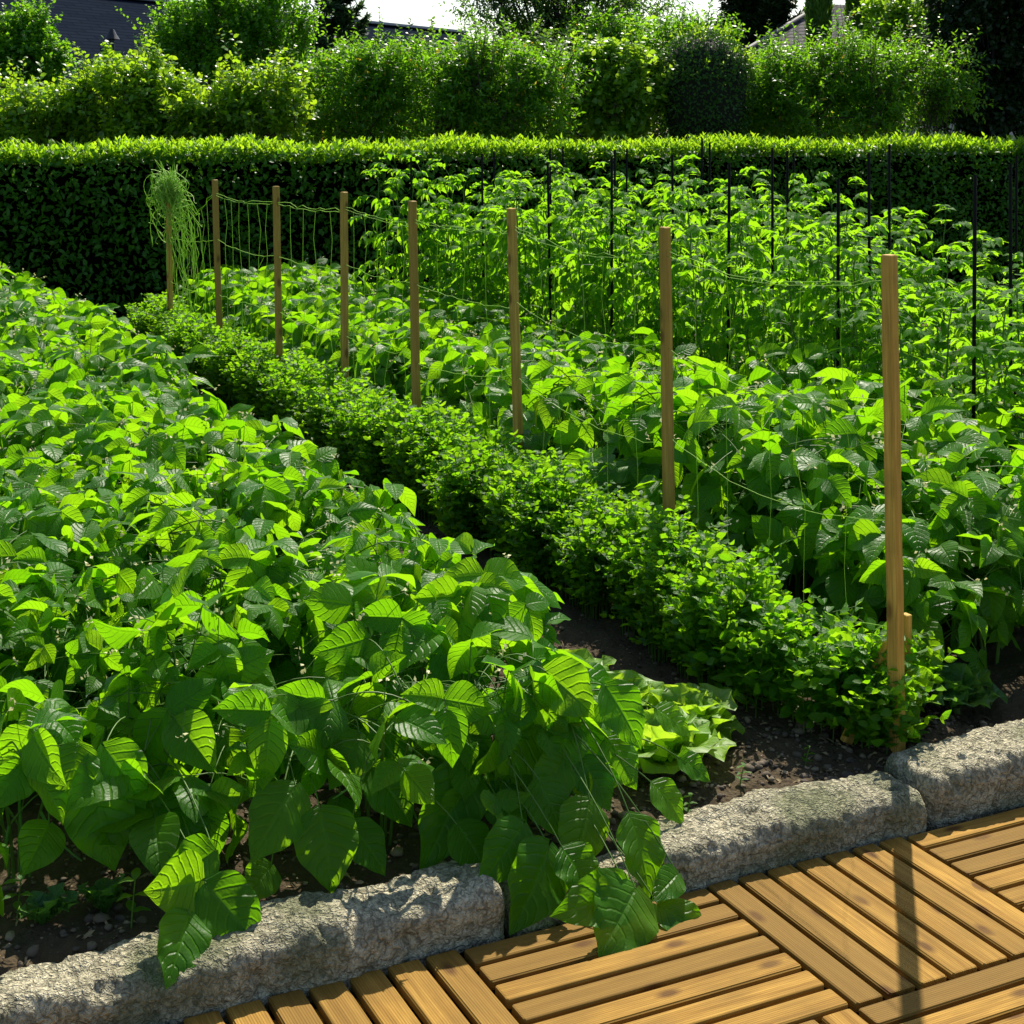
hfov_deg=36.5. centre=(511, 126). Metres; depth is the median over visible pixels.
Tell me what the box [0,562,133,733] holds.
bean plant
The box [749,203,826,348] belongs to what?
tomato plant
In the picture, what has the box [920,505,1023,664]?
bean plant
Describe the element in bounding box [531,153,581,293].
tomato plant
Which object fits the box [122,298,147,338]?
pea plant
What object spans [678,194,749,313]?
tomato plant
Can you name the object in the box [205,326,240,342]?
pea plant
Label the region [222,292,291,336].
bean plant
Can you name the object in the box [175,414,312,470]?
bean plant
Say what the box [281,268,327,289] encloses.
bean plant
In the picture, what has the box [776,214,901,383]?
tomato plant
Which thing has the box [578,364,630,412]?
bean plant
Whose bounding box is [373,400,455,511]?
pea plant
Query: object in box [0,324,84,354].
bean plant
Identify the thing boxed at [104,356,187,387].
bean plant
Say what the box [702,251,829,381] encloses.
tomato plant
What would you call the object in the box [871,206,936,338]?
tomato plant
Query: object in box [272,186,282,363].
wooden stake
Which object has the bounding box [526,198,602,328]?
tomato plant
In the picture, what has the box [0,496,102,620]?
bean plant
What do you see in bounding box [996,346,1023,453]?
tomato plant
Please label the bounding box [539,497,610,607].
pea plant
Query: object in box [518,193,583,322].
tomato plant
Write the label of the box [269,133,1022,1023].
ground
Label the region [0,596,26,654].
bean plant
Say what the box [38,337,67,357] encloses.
bean plant
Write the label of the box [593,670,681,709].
lettuce
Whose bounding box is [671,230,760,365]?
tomato plant
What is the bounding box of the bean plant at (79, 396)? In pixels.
[73,385,82,398]
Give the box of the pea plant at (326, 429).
[309,399,352,470]
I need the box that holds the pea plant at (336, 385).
[323,378,379,400]
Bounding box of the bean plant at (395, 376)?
[356,331,430,396]
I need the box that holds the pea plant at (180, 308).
[147,300,191,323]
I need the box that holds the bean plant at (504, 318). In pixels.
[476,309,551,343]
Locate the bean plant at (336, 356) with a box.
[328,327,383,387]
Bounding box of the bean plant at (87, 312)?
[41,303,128,343]
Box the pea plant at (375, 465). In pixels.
[346,420,400,491]
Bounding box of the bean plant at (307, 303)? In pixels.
[252,297,317,359]
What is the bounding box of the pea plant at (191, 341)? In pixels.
[182,324,231,392]
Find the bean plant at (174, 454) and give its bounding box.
[119,431,259,484]
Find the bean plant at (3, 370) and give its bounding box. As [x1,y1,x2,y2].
[0,361,37,395]
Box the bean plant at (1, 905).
[0,807,4,916]
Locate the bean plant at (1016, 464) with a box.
[964,445,1023,589]
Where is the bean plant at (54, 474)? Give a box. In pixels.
[0,441,99,496]
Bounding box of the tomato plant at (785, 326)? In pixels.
[746,237,851,384]
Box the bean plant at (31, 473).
[0,463,48,501]
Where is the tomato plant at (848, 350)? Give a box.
[808,279,949,421]
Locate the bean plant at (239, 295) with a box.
[222,282,268,331]
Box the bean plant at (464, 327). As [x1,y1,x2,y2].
[441,316,479,335]
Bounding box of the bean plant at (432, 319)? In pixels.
[376,309,461,385]
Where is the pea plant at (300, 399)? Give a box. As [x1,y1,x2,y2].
[286,382,332,442]
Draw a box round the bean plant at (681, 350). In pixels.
[607,344,696,382]
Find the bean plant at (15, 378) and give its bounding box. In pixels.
[0,365,49,396]
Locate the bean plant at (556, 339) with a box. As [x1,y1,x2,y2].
[539,338,558,347]
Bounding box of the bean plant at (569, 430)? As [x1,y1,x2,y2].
[533,393,652,507]
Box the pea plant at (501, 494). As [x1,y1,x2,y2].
[469,450,572,564]
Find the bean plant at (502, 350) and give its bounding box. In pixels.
[445,343,507,404]
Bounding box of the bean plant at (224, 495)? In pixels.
[149,458,279,552]
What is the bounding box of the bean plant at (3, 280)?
[0,275,10,297]
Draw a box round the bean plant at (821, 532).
[751,461,923,632]
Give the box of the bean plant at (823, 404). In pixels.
[684,384,833,519]
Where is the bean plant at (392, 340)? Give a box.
[354,321,467,401]
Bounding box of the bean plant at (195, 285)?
[183,277,224,312]
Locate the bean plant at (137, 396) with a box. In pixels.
[106,385,176,425]
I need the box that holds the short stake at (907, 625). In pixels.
[904,613,911,676]
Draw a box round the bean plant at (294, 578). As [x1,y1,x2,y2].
[240,547,405,685]
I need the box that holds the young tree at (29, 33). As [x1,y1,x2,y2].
[0,0,80,92]
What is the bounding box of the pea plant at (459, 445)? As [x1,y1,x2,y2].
[455,439,522,471]
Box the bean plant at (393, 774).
[244,621,493,875]
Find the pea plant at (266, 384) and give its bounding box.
[248,360,295,421]
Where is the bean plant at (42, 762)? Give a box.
[0,679,134,884]
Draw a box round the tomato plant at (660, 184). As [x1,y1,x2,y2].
[642,174,717,306]
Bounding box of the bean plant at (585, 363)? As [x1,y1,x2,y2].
[571,350,640,371]
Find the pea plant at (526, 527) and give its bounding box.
[502,484,579,586]
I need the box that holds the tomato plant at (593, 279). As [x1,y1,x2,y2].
[538,192,648,342]
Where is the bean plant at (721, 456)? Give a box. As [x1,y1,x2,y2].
[634,393,807,560]
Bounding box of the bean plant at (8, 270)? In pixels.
[0,265,16,290]
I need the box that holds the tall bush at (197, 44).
[115,0,334,90]
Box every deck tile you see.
[183,950,518,1023]
[464,889,847,1023]
[709,837,1023,1012]
[800,1009,867,1023]
[859,957,1023,1023]
[908,807,1023,912]
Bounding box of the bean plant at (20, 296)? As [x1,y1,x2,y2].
[15,289,67,305]
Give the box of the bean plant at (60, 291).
[26,283,66,299]
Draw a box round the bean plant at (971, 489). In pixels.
[874,442,1023,652]
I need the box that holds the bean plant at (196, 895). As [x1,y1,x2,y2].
[34,665,260,989]
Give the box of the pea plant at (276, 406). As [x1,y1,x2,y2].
[263,364,306,439]
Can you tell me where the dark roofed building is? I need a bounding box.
[0,0,650,162]
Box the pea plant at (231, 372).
[222,358,249,403]
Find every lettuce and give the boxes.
[559,648,615,670]
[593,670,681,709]
[611,707,735,773]
[640,683,744,749]
[920,669,962,706]
[929,663,1008,713]
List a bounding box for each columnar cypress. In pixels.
[803,0,834,122]
[841,0,874,154]
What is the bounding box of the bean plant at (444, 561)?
[363,549,524,684]
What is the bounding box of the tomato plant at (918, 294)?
[820,243,953,396]
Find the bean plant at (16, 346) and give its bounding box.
[0,343,32,359]
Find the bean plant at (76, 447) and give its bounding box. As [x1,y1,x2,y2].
[71,426,136,451]
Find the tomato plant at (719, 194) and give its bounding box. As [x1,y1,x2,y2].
[645,182,735,351]
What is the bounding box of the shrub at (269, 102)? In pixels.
[209,28,321,161]
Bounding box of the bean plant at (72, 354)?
[44,337,119,381]
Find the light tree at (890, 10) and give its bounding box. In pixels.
[836,0,943,154]
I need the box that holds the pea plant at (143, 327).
[131,303,160,334]
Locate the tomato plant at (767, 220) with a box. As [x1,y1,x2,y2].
[720,199,791,338]
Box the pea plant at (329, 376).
[309,365,381,400]
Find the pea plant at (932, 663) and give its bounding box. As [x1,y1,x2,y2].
[804,608,964,715]
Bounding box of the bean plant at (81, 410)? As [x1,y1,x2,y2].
[28,393,148,448]
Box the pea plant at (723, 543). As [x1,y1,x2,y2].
[658,530,735,594]
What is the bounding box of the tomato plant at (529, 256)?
[484,160,579,330]
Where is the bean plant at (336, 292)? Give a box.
[327,287,352,299]
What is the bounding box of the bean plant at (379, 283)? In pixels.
[374,280,385,294]
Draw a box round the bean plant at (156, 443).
[120,417,221,475]
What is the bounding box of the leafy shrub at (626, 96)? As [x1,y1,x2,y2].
[553,15,688,156]
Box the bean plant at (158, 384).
[148,377,208,407]
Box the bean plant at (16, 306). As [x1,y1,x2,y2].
[0,292,51,329]
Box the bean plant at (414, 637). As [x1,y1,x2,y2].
[293,554,481,742]
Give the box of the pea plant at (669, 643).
[650,562,700,679]
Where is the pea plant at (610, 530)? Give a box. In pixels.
[579,500,627,611]
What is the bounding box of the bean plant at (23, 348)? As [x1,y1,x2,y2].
[0,320,39,359]
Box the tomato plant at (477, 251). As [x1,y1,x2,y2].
[455,177,545,313]
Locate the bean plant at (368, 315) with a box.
[364,302,409,320]
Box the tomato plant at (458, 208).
[417,159,488,306]
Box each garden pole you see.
[410,157,411,199]
[481,153,483,276]
[493,151,494,260]
[547,162,551,328]
[549,148,552,310]
[562,146,563,199]
[610,157,612,341]
[614,150,615,309]
[625,149,627,235]
[671,155,674,348]
[701,138,702,257]
[708,142,710,291]
[726,163,730,364]
[771,148,773,296]
[786,151,788,322]
[792,153,794,211]
[836,179,839,366]
[867,153,870,360]
[888,144,890,250]
[972,175,976,418]
[1009,164,1012,448]
[1014,156,1017,416]
[1023,158,1023,313]
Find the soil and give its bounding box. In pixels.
[0,298,1023,975]
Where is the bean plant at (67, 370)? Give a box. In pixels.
[36,339,150,394]
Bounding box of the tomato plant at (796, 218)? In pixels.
[709,166,816,370]
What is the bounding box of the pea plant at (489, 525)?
[467,473,521,560]
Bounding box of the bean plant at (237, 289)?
[201,276,266,335]
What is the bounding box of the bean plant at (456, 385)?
[436,351,542,424]
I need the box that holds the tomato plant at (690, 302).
[627,210,740,363]
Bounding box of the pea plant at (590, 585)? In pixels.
[551,496,626,619]
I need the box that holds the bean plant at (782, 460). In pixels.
[681,397,883,602]
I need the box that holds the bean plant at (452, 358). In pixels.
[420,330,530,406]
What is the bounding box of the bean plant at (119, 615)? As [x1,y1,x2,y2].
[69,605,243,739]
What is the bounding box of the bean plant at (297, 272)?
[281,262,315,287]
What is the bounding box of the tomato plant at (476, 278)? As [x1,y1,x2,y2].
[435,191,532,312]
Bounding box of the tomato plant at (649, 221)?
[618,167,707,348]
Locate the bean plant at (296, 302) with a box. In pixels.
[252,294,327,347]
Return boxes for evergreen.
[911,0,1023,153]
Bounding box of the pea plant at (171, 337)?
[162,317,210,371]
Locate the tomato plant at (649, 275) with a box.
[605,192,717,353]
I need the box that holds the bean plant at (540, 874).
[377,621,620,935]
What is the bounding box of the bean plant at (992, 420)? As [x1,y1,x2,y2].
[932,400,1023,488]
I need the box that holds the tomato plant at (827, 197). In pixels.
[752,173,833,338]
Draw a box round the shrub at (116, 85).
[53,28,185,162]
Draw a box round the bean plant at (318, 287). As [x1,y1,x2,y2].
[306,285,326,295]
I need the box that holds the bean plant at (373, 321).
[355,311,392,330]
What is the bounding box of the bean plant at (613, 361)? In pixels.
[591,356,657,377]
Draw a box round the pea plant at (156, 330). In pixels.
[143,311,182,352]
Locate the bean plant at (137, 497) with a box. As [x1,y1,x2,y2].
[119,472,240,576]
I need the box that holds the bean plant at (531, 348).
[481,342,595,397]
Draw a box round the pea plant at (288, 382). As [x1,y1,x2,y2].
[273,358,327,426]
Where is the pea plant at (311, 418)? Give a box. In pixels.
[296,379,354,467]
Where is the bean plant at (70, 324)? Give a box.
[40,315,139,344]
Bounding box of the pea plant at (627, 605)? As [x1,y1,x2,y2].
[595,527,686,638]
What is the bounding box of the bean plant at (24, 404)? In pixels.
[0,396,103,451]
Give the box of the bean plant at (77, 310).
[40,300,121,325]
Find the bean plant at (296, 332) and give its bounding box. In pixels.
[282,300,339,373]
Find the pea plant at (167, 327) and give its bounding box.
[159,311,208,346]
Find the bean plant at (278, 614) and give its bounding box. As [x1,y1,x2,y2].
[175,582,315,722]
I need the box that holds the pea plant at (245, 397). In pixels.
[227,338,289,416]
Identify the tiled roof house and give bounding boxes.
[731,4,1022,156]
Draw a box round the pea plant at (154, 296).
[143,293,188,314]
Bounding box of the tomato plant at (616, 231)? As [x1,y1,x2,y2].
[578,181,650,341]
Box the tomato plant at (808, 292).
[743,225,881,381]
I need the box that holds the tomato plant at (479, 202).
[458,183,513,302]
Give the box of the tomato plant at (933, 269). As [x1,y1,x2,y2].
[846,244,983,415]
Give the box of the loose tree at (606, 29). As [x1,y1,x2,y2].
[548,0,749,156]
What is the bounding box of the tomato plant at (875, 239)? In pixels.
[816,214,900,364]
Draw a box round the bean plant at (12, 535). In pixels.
[2,529,20,544]
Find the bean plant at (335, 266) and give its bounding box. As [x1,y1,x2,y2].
[308,263,353,284]
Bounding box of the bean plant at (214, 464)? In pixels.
[171,454,314,552]
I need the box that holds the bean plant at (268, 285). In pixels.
[251,279,314,295]
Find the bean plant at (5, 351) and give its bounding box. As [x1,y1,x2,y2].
[0,345,32,394]
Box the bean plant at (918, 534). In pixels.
[806,479,1017,649]
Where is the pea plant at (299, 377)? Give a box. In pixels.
[288,358,340,382]
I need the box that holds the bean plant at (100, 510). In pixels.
[74,491,137,541]
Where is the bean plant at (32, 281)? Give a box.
[11,273,52,290]
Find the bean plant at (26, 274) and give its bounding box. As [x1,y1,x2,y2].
[0,261,44,288]
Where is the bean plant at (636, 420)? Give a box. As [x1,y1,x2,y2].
[564,362,722,530]
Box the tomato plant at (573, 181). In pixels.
[543,173,590,308]
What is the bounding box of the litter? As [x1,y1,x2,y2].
[0,640,1017,963]
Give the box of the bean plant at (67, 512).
[6,488,182,615]
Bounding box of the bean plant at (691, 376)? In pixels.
[623,367,735,512]
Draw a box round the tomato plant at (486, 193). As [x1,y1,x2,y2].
[475,172,531,316]
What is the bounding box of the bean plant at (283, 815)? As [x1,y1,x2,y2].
[131,677,369,898]
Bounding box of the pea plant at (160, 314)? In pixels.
[147,305,174,337]
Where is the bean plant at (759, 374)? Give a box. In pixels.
[738,343,858,391]
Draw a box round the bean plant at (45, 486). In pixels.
[0,478,70,530]
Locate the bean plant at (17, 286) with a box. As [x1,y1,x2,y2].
[1,282,48,306]
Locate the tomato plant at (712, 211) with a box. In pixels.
[650,188,723,304]
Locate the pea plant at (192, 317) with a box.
[180,310,231,338]
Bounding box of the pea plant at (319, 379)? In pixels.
[306,370,341,385]
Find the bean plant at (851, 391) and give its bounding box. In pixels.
[791,367,932,513]
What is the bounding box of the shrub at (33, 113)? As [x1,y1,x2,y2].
[0,56,108,163]
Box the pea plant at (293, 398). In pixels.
[279,377,321,439]
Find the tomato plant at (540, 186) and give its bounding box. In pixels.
[509,168,577,294]
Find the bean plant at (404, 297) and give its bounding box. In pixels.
[390,289,441,309]
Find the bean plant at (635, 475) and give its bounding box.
[593,389,779,535]
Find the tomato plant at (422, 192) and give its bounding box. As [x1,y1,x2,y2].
[372,149,457,292]
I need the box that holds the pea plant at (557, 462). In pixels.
[509,447,609,506]
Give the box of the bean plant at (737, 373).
[694,356,748,379]
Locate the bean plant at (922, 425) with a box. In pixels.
[843,396,1000,515]
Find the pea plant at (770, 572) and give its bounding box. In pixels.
[715,553,791,603]
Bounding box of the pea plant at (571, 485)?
[511,454,607,578]
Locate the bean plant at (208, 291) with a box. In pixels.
[188,269,249,323]
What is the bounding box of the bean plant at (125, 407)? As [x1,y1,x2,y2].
[112,395,192,461]
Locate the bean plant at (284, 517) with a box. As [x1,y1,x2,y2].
[216,501,359,575]
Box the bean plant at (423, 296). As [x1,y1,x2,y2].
[390,293,442,309]
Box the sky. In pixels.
[181,0,923,123]
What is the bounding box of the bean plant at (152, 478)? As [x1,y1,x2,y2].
[74,463,241,573]
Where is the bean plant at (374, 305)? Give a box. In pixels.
[317,292,401,357]
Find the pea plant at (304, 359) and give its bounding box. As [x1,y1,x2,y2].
[268,351,320,412]
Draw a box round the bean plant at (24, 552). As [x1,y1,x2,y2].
[0,507,110,679]
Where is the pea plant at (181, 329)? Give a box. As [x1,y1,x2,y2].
[170,318,208,358]
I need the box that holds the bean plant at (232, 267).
[207,264,251,272]
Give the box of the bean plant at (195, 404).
[142,391,229,422]
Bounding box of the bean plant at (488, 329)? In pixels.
[478,322,549,345]
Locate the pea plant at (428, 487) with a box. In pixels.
[416,448,479,537]
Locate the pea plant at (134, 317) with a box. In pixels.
[127,306,155,337]
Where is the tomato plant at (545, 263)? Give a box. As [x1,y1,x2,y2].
[507,185,608,341]
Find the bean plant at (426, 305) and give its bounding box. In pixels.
[419,289,470,314]
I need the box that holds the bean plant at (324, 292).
[283,286,335,304]
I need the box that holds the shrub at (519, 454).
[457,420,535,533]
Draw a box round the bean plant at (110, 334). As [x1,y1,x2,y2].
[80,330,201,384]
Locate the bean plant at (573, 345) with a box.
[539,331,646,377]
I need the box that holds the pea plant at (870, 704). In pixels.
[821,662,951,753]
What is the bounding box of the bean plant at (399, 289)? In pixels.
[358,280,430,308]
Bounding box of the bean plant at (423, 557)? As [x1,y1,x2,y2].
[310,507,460,670]
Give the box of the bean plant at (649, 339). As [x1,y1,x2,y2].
[620,327,697,368]
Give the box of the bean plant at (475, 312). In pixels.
[419,300,508,324]
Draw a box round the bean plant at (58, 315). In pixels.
[0,310,73,356]
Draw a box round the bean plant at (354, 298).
[307,291,394,338]
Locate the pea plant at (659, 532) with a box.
[619,504,746,648]
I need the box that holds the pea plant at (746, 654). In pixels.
[692,587,815,717]
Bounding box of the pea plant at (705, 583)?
[659,537,789,687]
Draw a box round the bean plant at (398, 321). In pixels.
[371,309,422,381]
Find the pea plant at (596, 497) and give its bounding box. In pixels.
[538,480,635,600]
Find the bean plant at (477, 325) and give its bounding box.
[468,313,534,336]
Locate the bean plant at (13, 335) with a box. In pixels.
[0,322,51,352]
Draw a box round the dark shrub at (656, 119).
[590,34,670,157]
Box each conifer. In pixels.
[305,0,373,160]
[712,0,803,64]
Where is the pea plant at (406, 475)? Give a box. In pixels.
[380,413,468,519]
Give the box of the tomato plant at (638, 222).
[568,190,655,336]
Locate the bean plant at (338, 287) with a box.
[323,277,372,292]
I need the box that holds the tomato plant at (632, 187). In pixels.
[568,161,651,284]
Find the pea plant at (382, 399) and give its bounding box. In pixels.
[341,390,398,417]
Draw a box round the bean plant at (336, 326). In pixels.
[308,311,402,387]
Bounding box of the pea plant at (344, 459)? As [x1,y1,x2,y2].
[321,393,385,481]
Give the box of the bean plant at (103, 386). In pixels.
[66,366,157,410]
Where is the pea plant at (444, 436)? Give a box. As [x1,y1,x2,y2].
[435,425,497,461]
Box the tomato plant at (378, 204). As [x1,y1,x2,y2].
[348,153,440,293]
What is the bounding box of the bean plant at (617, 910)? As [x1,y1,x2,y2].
[418,616,709,956]
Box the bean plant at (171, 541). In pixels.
[114,481,289,605]
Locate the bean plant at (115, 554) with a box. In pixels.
[75,543,222,643]
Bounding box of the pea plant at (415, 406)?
[380,393,468,457]
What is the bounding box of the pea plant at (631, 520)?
[593,490,698,616]
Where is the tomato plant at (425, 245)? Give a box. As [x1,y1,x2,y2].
[404,202,472,297]
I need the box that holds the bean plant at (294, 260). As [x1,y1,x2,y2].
[288,256,331,280]
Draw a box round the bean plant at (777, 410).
[680,393,846,576]
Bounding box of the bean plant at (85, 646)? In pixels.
[0,600,142,741]
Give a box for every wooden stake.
[166,196,172,311]
[212,180,222,328]
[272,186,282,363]
[340,192,348,380]
[408,201,420,407]
[506,208,523,462]
[659,227,674,522]
[881,254,905,752]
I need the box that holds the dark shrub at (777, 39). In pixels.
[742,32,916,155]
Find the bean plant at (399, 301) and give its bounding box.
[384,297,424,320]
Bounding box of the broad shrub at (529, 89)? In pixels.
[260,0,598,160]
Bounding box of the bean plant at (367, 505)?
[276,453,473,557]
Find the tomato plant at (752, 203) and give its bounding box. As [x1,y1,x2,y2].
[702,169,784,358]
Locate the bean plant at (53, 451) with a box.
[0,424,113,477]
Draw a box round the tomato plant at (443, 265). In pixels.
[429,194,511,306]
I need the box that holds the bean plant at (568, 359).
[543,357,588,439]
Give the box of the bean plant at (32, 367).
[0,356,54,395]
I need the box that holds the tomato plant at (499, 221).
[484,195,555,311]
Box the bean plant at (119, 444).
[75,430,183,506]
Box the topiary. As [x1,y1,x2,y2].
[649,22,763,156]
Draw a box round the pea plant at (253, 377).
[239,353,291,420]
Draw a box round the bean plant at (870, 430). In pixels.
[740,391,915,580]
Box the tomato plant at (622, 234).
[590,211,642,335]
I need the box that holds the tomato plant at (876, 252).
[777,202,900,381]
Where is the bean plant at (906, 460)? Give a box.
[803,444,1019,628]
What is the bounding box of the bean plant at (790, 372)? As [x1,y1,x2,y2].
[714,343,807,389]
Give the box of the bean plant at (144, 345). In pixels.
[84,334,216,390]
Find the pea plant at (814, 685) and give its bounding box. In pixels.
[742,588,925,740]
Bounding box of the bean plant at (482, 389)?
[444,345,582,427]
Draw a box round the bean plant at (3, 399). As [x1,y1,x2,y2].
[0,393,31,446]
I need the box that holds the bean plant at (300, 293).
[287,291,340,314]
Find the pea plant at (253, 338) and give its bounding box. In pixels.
[227,330,287,356]
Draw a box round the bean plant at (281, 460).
[234,438,311,482]
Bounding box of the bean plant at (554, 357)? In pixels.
[521,347,594,373]
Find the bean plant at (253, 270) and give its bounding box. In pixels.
[233,267,259,275]
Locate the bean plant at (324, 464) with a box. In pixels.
[226,447,391,551]
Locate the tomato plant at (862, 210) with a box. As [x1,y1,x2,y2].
[785,198,887,363]
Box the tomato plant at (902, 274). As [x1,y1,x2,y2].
[843,236,939,393]
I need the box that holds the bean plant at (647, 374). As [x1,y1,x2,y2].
[549,349,693,455]
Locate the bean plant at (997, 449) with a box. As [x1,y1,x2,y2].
[902,425,1016,576]
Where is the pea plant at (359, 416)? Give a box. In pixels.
[339,399,404,488]
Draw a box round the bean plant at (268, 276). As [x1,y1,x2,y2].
[222,264,288,311]
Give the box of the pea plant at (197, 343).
[181,328,222,390]
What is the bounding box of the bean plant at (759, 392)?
[734,388,796,514]
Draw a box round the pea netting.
[143,160,886,675]
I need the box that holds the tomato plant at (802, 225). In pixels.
[775,201,862,336]
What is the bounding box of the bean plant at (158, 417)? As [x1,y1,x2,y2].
[111,400,196,470]
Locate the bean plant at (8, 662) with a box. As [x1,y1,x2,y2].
[0,657,23,755]
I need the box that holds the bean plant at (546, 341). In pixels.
[539,335,555,349]
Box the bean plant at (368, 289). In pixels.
[349,275,395,304]
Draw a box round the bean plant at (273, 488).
[163,463,356,591]
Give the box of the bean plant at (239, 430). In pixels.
[189,419,317,477]
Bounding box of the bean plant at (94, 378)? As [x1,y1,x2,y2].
[81,375,150,396]
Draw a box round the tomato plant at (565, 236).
[523,172,609,332]
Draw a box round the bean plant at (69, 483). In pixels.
[7,475,98,507]
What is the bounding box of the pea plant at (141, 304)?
[137,290,184,308]
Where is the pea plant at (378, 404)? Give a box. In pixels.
[350,389,411,483]
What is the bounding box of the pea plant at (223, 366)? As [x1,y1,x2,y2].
[212,341,257,406]
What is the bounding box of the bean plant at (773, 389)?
[758,377,871,399]
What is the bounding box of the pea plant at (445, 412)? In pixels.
[398,399,481,508]
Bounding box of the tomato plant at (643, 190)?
[616,155,698,335]
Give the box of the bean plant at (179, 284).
[165,267,213,305]
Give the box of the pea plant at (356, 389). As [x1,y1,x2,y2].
[320,378,389,413]
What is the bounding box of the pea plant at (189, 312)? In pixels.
[178,311,207,318]
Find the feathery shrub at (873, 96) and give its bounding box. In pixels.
[737,3,936,155]
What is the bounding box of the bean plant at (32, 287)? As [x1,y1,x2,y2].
[0,286,51,304]
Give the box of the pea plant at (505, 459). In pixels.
[471,449,560,557]
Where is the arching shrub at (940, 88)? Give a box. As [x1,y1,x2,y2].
[874,7,1002,154]
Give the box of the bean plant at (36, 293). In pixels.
[31,291,52,310]
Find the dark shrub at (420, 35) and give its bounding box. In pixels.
[282,16,463,160]
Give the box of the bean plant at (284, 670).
[266,549,428,708]
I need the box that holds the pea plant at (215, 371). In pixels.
[199,328,259,406]
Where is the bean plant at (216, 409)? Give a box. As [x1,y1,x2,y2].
[190,389,254,465]
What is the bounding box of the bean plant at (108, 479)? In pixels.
[79,454,207,505]
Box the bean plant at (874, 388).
[794,368,953,431]
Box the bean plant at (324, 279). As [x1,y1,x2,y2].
[319,269,355,289]
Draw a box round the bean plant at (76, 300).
[46,294,85,313]
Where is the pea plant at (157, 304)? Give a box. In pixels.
[139,295,190,318]
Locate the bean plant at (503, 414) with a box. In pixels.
[466,361,617,472]
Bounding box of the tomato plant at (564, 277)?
[558,206,646,342]
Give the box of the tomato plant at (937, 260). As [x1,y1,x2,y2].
[846,240,950,378]
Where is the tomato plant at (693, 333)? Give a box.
[649,199,742,360]
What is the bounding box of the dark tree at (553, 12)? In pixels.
[432,0,694,142]
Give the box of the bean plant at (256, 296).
[229,293,274,336]
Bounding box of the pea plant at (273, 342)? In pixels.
[242,338,288,376]
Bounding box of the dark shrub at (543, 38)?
[440,12,574,158]
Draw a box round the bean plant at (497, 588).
[377,532,609,737]
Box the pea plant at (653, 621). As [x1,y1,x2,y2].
[619,545,696,663]
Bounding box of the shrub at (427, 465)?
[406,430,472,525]
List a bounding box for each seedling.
[1,871,32,923]
[15,882,79,924]
[78,873,124,913]
[116,868,151,928]
[683,792,697,812]
[736,762,751,784]
[801,745,816,765]
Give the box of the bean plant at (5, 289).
[0,283,24,298]
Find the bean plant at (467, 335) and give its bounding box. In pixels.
[448,326,492,345]
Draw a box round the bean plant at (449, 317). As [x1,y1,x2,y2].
[446,306,489,327]
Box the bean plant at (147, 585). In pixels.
[12,563,212,709]
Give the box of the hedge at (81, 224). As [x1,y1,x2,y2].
[0,130,1023,326]
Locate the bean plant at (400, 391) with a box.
[374,336,467,403]
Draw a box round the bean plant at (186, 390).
[142,373,219,424]
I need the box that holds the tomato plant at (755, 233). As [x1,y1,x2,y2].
[714,186,775,324]
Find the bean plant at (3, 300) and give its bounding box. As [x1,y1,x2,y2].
[0,295,29,316]
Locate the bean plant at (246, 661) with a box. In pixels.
[84,561,280,786]
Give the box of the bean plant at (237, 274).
[191,267,261,304]
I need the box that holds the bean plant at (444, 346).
[403,337,508,398]
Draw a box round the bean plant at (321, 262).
[302,258,339,282]
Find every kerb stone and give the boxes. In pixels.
[0,860,504,1023]
[498,850,650,938]
[651,771,926,899]
[884,719,1023,831]
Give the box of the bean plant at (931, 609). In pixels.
[810,518,1020,672]
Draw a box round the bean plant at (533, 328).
[505,324,579,346]
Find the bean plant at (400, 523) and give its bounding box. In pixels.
[336,512,451,565]
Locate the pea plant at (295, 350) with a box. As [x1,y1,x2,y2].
[259,344,309,372]
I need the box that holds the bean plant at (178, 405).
[159,399,228,423]
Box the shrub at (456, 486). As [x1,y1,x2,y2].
[425,436,499,542]
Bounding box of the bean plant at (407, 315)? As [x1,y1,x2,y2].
[391,299,448,323]
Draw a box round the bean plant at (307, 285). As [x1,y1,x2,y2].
[267,270,319,295]
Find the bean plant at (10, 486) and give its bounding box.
[0,475,60,505]
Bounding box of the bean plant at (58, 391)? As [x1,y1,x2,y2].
[5,380,127,414]
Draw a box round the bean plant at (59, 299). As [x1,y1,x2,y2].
[30,293,81,311]
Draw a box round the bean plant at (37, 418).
[0,404,99,472]
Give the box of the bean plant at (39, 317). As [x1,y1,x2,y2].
[0,310,46,330]
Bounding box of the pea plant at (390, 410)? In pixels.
[362,398,440,481]
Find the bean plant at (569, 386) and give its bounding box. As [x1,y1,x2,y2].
[491,349,641,500]
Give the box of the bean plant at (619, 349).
[588,332,657,368]
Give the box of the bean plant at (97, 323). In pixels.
[47,312,134,365]
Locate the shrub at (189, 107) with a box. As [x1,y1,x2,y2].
[122,58,262,162]
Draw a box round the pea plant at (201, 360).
[192,328,237,399]
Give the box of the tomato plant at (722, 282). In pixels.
[648,154,780,370]
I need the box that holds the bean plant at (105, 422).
[39,410,162,490]
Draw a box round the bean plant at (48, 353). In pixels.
[25,325,96,374]
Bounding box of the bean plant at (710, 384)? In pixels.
[617,356,778,513]
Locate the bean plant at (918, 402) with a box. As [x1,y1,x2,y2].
[862,377,971,445]
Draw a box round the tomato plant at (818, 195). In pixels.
[786,171,874,333]
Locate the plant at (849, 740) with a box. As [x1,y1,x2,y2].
[840,641,886,744]
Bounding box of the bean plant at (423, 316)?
[405,314,460,363]
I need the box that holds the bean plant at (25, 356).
[10,350,47,366]
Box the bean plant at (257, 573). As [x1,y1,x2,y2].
[125,529,317,676]
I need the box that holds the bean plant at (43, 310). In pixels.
[12,306,64,321]
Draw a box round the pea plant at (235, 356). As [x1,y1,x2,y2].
[232,342,259,394]
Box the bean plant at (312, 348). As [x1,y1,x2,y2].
[300,306,367,378]
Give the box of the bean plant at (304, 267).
[257,262,314,275]

